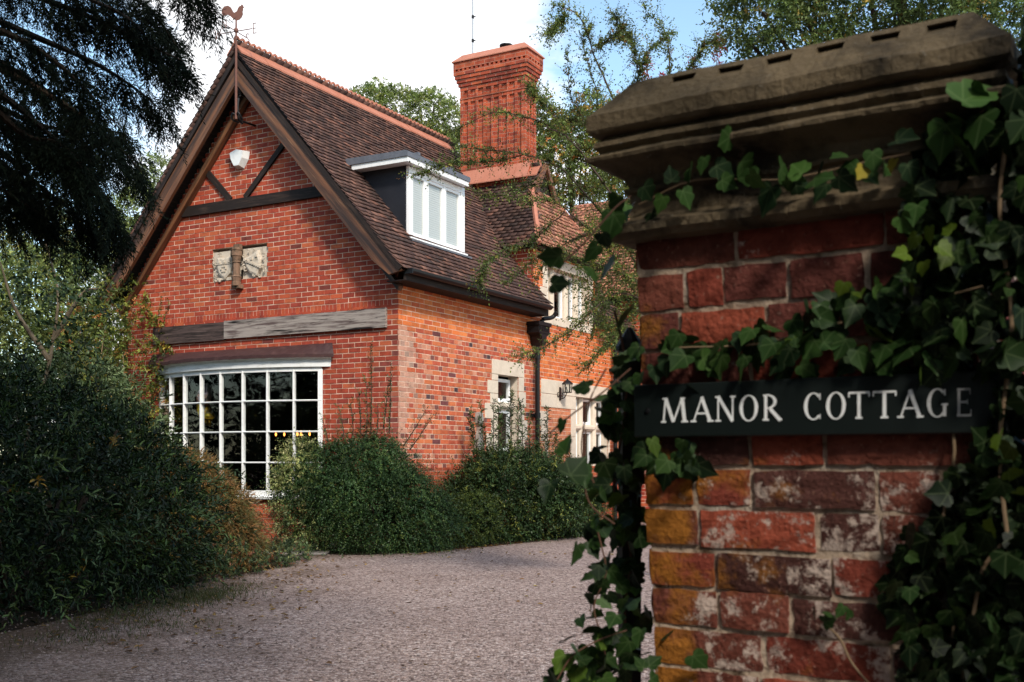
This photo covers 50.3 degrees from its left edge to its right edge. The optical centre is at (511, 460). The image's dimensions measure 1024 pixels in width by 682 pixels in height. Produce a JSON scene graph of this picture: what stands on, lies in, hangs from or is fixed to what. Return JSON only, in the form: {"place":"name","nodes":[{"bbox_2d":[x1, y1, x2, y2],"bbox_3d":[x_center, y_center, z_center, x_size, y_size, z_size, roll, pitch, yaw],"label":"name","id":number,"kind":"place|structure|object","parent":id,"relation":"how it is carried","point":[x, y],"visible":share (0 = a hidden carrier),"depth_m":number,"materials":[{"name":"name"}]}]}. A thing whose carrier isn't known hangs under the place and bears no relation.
{"place":"outdoors","nodes":[
{"label":"outdoors","id":0,"kind":"place"},
{"bbox_2d":[0,486,654,681],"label":"gravel drive","id":1,"kind":"structure","parent":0,"point":[519,558],"depth_m":8.20,"materials":[{"name":"grey gravel"}]},
{"bbox_2d":[0,217,122,406],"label":"birch tree","id":2,"kind":"object","parent":1,"relation":"on","point":[6,299],"visible":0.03,"depth_m":29.74,"materials":[{"name":"green plant"}]},
{"bbox_2d":[0,146,171,397],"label":"ash tree","id":3,"kind":"object","parent":1,"relation":"on","point":[40,331],"visible":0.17,"depth_m":26.51,"materials":[{"name":"green plant"}]},
{"bbox_2d":[0,0,239,292],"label":"cypress","id":4,"kind":"object","parent":1,"relation":"on","point":[74,155],"visible":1,"depth_m":6.84,"materials":[{"name":"green plant"}]},
{"bbox_2d":[0,534,285,631],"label":"soil bed","id":5,"kind":"object","parent":1,"relation":"on","point":[29,614],"visible":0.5,"depth_m":9.36,"materials":[{"name":"brown soil"}]},
{"bbox_2d":[0,198,123,514],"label":"holly tree","id":6,"kind":"object","parent":5,"relation":"on","point":[57,292],"visible":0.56,"depth_m":11.30,"materials":[{"name":"green plant"}]},
{"bbox_2d":[0,343,186,567],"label":"laurel shrub","id":7,"kind":"object","parent":5,"relation":"on","point":[120,388],"visible":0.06,"depth_m":13.18,"materials":[{"name":"green plant"}]},
{"bbox_2d":[0,337,257,632],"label":"evergreen shrub","id":8,"kind":"object","parent":5,"relation":"on","point":[57,456],"visible":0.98,"depth_m":9.25,"materials":[{"name":"green plant"}]},
{"bbox_2d":[97,444,277,573],"bbox_3d":[-3.775,0.736,12.775,2.263,1.968,1.972,0,0,0],"label":"japanese maple","id":9,"kind":"object","parent":5,"relation":"on","point":[242,509],"visible":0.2,"depth_m":12.42,"materials":[{"name":"brown plant"}]},
{"bbox_2d":[157,535,312,584],"bbox_3d":[-3.052,1.088,12.393,0.965,0.530,3.163,0,0,12],"label":"variegated euonymus","id":10,"kind":"object","parent":5,"relation":"on","point":[289,557],"visible":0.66,"depth_m":12.08,"materials":[{"name":"green plant"}]},
{"bbox_2d":[4,562,303,656],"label":"grass","id":11,"kind":"structure","parent":1,"relation":"on","point":[204,593],"depth_m":9.00,"materials":[{"name":"green plant"}]},
{"bbox_2d":[261,550,330,555],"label":"paving slab","id":12,"kind":"structure","parent":1,"relation":"on","point":[317,553],"depth_m":14.37,"materials":[{"name":"stone"}]},
{"bbox_2d":[0,568,654,681],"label":"gravel stones","id":13,"kind":"object","parent":1,"relation":"on","point":[355,648],"visible":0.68,"depth_m":7.47,"materials":[{"name":"grey gravel"}]},
{"bbox_2d":[10,535,648,668],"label":"fallen leaves","id":14,"kind":"object","parent":1,"relation":"on","point":[195,626],"visible":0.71,"depth_m":9.28,"materials":[{"name":"brown plant"}]},
{"bbox_2d":[98,36,649,545],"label":"brick cottage","id":15,"kind":"structure","parent":1,"relation":"on","point":[316,246],"depth_m":17.37,"materials":[{"name":"brick"}]},
{"bbox_2d":[48,261,178,487],"bbox_3d":[-6.695,-1.311,18.460,2.363,5.132,1.656,0,0,0],"label":"virginia creeper","id":16,"kind":"object","parent":15,"relation":"attached to","point":[125,345],"visible":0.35,"depth_m":18.01,"materials":[{"name":"green plant"}]},
{"bbox_2d":[196,383,211,407],"bbox_3d":[-5.026,-1.071,17.806,0.238,0.416,0.438,12,6,-30],"label":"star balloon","id":17,"kind":"object","parent":15,"relation":"attached to","point":[207,393],"visible":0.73,"depth_m":17.73,"materials":[{"name":"metal"}]},
{"bbox_2d":[196,404,214,425],"bbox_3d":[-5.046,-0.785,17.942,0.438,0.416,0.238,38,46,20],"label":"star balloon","id":18,"kind":"object","parent":15,"relation":"attached to","point":[209,415],"visible":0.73,"depth_m":17.88,"materials":[{"name":"gold metal"}]},
{"bbox_2d":[216,4,256,126],"bbox_3d":[-4.225,-6.107,16.776,0.631,1.806,0.536,0,0,-22],"label":"weather vane","id":19,"kind":"object","parent":15,"relation":"attached to","point":[237,14],"visible":0.93,"depth_m":16.75,"materials":[{"name":"metal"}]},
{"bbox_2d":[230,149,249,168],"bbox_3d":[-4.325,-4.770,17.228,0.380,0.300,0.110,0,0,29],"label":"alarm box","id":20,"kind":"object","parent":15,"relation":"attached to","point":[239,159],"visible":1,"depth_m":17.18,"materials":[{"name":"white paint"}]},
{"bbox_2d":[275,372,310,447],"bbox_3d":[-3.636,-0.905,18.058,0.704,1.420,0.100,0,0,29],"label":"chandelier","id":21,"kind":"object","parent":15,"relation":"hanging from","point":[292,423],"visible":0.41,"depth_m":18.05,"materials":[{"name":"black metal"}]},
{"bbox_2d":[471,0,475,52],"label":"aerial mast","id":22,"kind":"object","parent":15,"relation":"attached to","point":[472,17],"visible":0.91,"depth_m":21.48,"materials":[{"name":"metal"}]},
{"bbox_2d":[474,412,483,449],"bbox_3d":[-0.532,-0.480,17.718,0.070,0.620,0.200,0,0,29],"label":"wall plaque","id":23,"kind":"object","parent":15,"relation":"attached to","point":[478,432],"depth_m":17.67,"materials":[{"name":"beige stone"}]},
{"bbox_2d":[498,377,509,449],"bbox_3d":[-0.651,-0.777,18.957,1.060,1.535,0.914,0,0,29],"label":"window","id":24,"kind":"structure","parent":15,"relation":"in","point":[506,380],"depth_m":18.93,"materials":[{"name":"white wood"}]},
{"bbox_2d":[547,270,580,320],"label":"window","id":25,"kind":"structure","parent":15,"relation":"in","point":[557,296],"depth_m":21.11,"materials":[{"name":"white wood"}]},
{"bbox_2d":[557,378,572,400],"bbox_3d":[1.001,-1.317,20.240,0.247,0.406,0.219,0,0,29],"label":"wall lantern","id":26,"kind":"object","parent":15,"relation":"attached to","point":[567,382],"depth_m":20.21,"materials":[{"name":"black metal"}]},
{"bbox_2d":[576,398,600,462],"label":"window","id":27,"kind":"structure","parent":15,"relation":"in","point":[598,403],"depth_m":22.19,"materials":[{"name":"white wood"}]},
{"bbox_2d":[349,76,459,152],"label":"willow tree","id":28,"kind":"object","parent":1,"relation":"on","point":[389,91],"visible":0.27,"depth_m":41.50,"materials":[{"name":"green plant"}]},
{"bbox_2d":[328,532,572,554],"bbox_3d":[-0.399,1.246,16.940,1.459,0.001,6.664,0,0,35],"label":"soil bed","id":29,"kind":"object","parent":1,"relation":"on","point":[439,549],"visible":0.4,"depth_m":15.41,"materials":[{"name":"brown soil"}]},
{"bbox_2d":[259,427,338,550],"bbox_3d":[-2.849,0.515,14.734,1.130,1.969,1.021,0,0,0],"label":"variegated privet","id":30,"kind":"object","parent":29,"relation":"on","point":[286,464],"visible":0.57,"depth_m":14.59,"materials":[{"name":"green plant"}]},
{"bbox_2d":[249,341,496,559],"bbox_3d":[-2.009,0.456,14.907,3.644,4.184,2.901,0,0,0],"label":"cotoneaster","id":31,"kind":"object","parent":29,"relation":"on","point":[401,500],"visible":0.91,"depth_m":14.58,"materials":[{"name":"green plant"}]},
{"bbox_2d":[415,486,506,546],"bbox_3d":[-0.801,0.894,15.863,1.509,1.046,1.005,0,0,-22],"label":"yellow green shrub","id":32,"kind":"object","parent":29,"relation":"on","point":[491,509],"visible":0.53,"depth_m":15.76,"materials":[{"name":"green plant"}]},
{"bbox_2d":[435,388,608,544],"bbox_3d":[0.284,0.201,17.174,3.782,2.717,2.057,0,0,-43],"label":"dark border shrub","id":33,"kind":"object","parent":29,"relation":"on","point":[490,467],"visible":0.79,"depth_m":16.74,"materials":[{"name":"green plant"}]},
{"bbox_2d":[532,429,617,534],"bbox_3d":[1.032,0.454,18.173,1.115,1.945,1.975,0,0,37],"label":"golden shrub","id":34,"kind":"object","parent":29,"relation":"on","point":[550,436],"visible":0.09,"depth_m":17.85,"materials":[{"name":"green plant"}]},
{"bbox_2d":[396,0,742,384],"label":"hawthorn","id":35,"kind":"object","parent":1,"relation":"on","point":[616,36],"visible":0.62,"depth_m":10.37,"materials":[{"name":"green plant"}]},
{"bbox_2d":[536,83,628,212],"bbox_3d":[2.379,-5.041,32.940,4.742,12.590,2.672,0,0,0],"label":"maple tree","id":36,"kind":"object","parent":1,"relation":"on","point":[572,167],"visible":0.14,"depth_m":32.58,"materials":[{"name":"green plant"}]},
{"bbox_2d":[616,327,644,681],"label":"iron gate post","id":37,"kind":"object","parent":1,"relation":"on","point":[629,336],"visible":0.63,"depth_m":2.28,"materials":[{"name":"black metal"}]},
{"bbox_2d":[536,191,718,681],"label":"ivy","id":38,"kind":"object","parent":37,"relation":"attached to","point":[597,662],"visible":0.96,"depth_m":2.11,"materials":[{"name":"green plant"}]},
{"bbox_2d":[642,31,727,79],"bbox_3d":[1.803,-1.650,11.495,0.965,5.802,0.203,0,0,0],"label":"sumac","id":39,"kind":"object","parent":1,"relation":"on","point":[714,59],"visible":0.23,"depth_m":11.49,"materials":[{"name":"green plant"}]},
{"bbox_2d":[586,12,1023,681],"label":"gate pillar","id":40,"kind":"structure","parent":1,"relation":"on","point":[762,548],"depth_m":1.95,"materials":[{"name":"brick"}]},
{"bbox_2d":[634,371,1009,437],"bbox_3d":[0.513,-0.094,1.911,0.660,0.100,0.023,0,0,33],"label":"name sign","id":41,"kind":"object","parent":40,"relation":"attached to","point":[958,402],"visible":0.98,"depth_m":1.89,"materials":[{"name":"black metal"}]},
{"bbox_2d":[624,15,1023,681],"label":"ivy","id":42,"kind":"object","parent":40,"relation":"attached to","point":[942,331],"visible":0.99,"depth_m":1.75,"materials":[{"name":"green plant"}]},
{"bbox_2d":[696,0,1023,62],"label":"sycamore tree","id":43,"kind":"object","parent":1,"relation":"on","point":[798,17],"visible":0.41,"depth_m":12.71,"materials":[{"name":"green plant"}]},
{"bbox_2d":[0,0,1022,461],"label":"sky","id":44,"kind":"structure","parent":0,"point":[415,43],"materials":[{"name":"white"}]}
]}

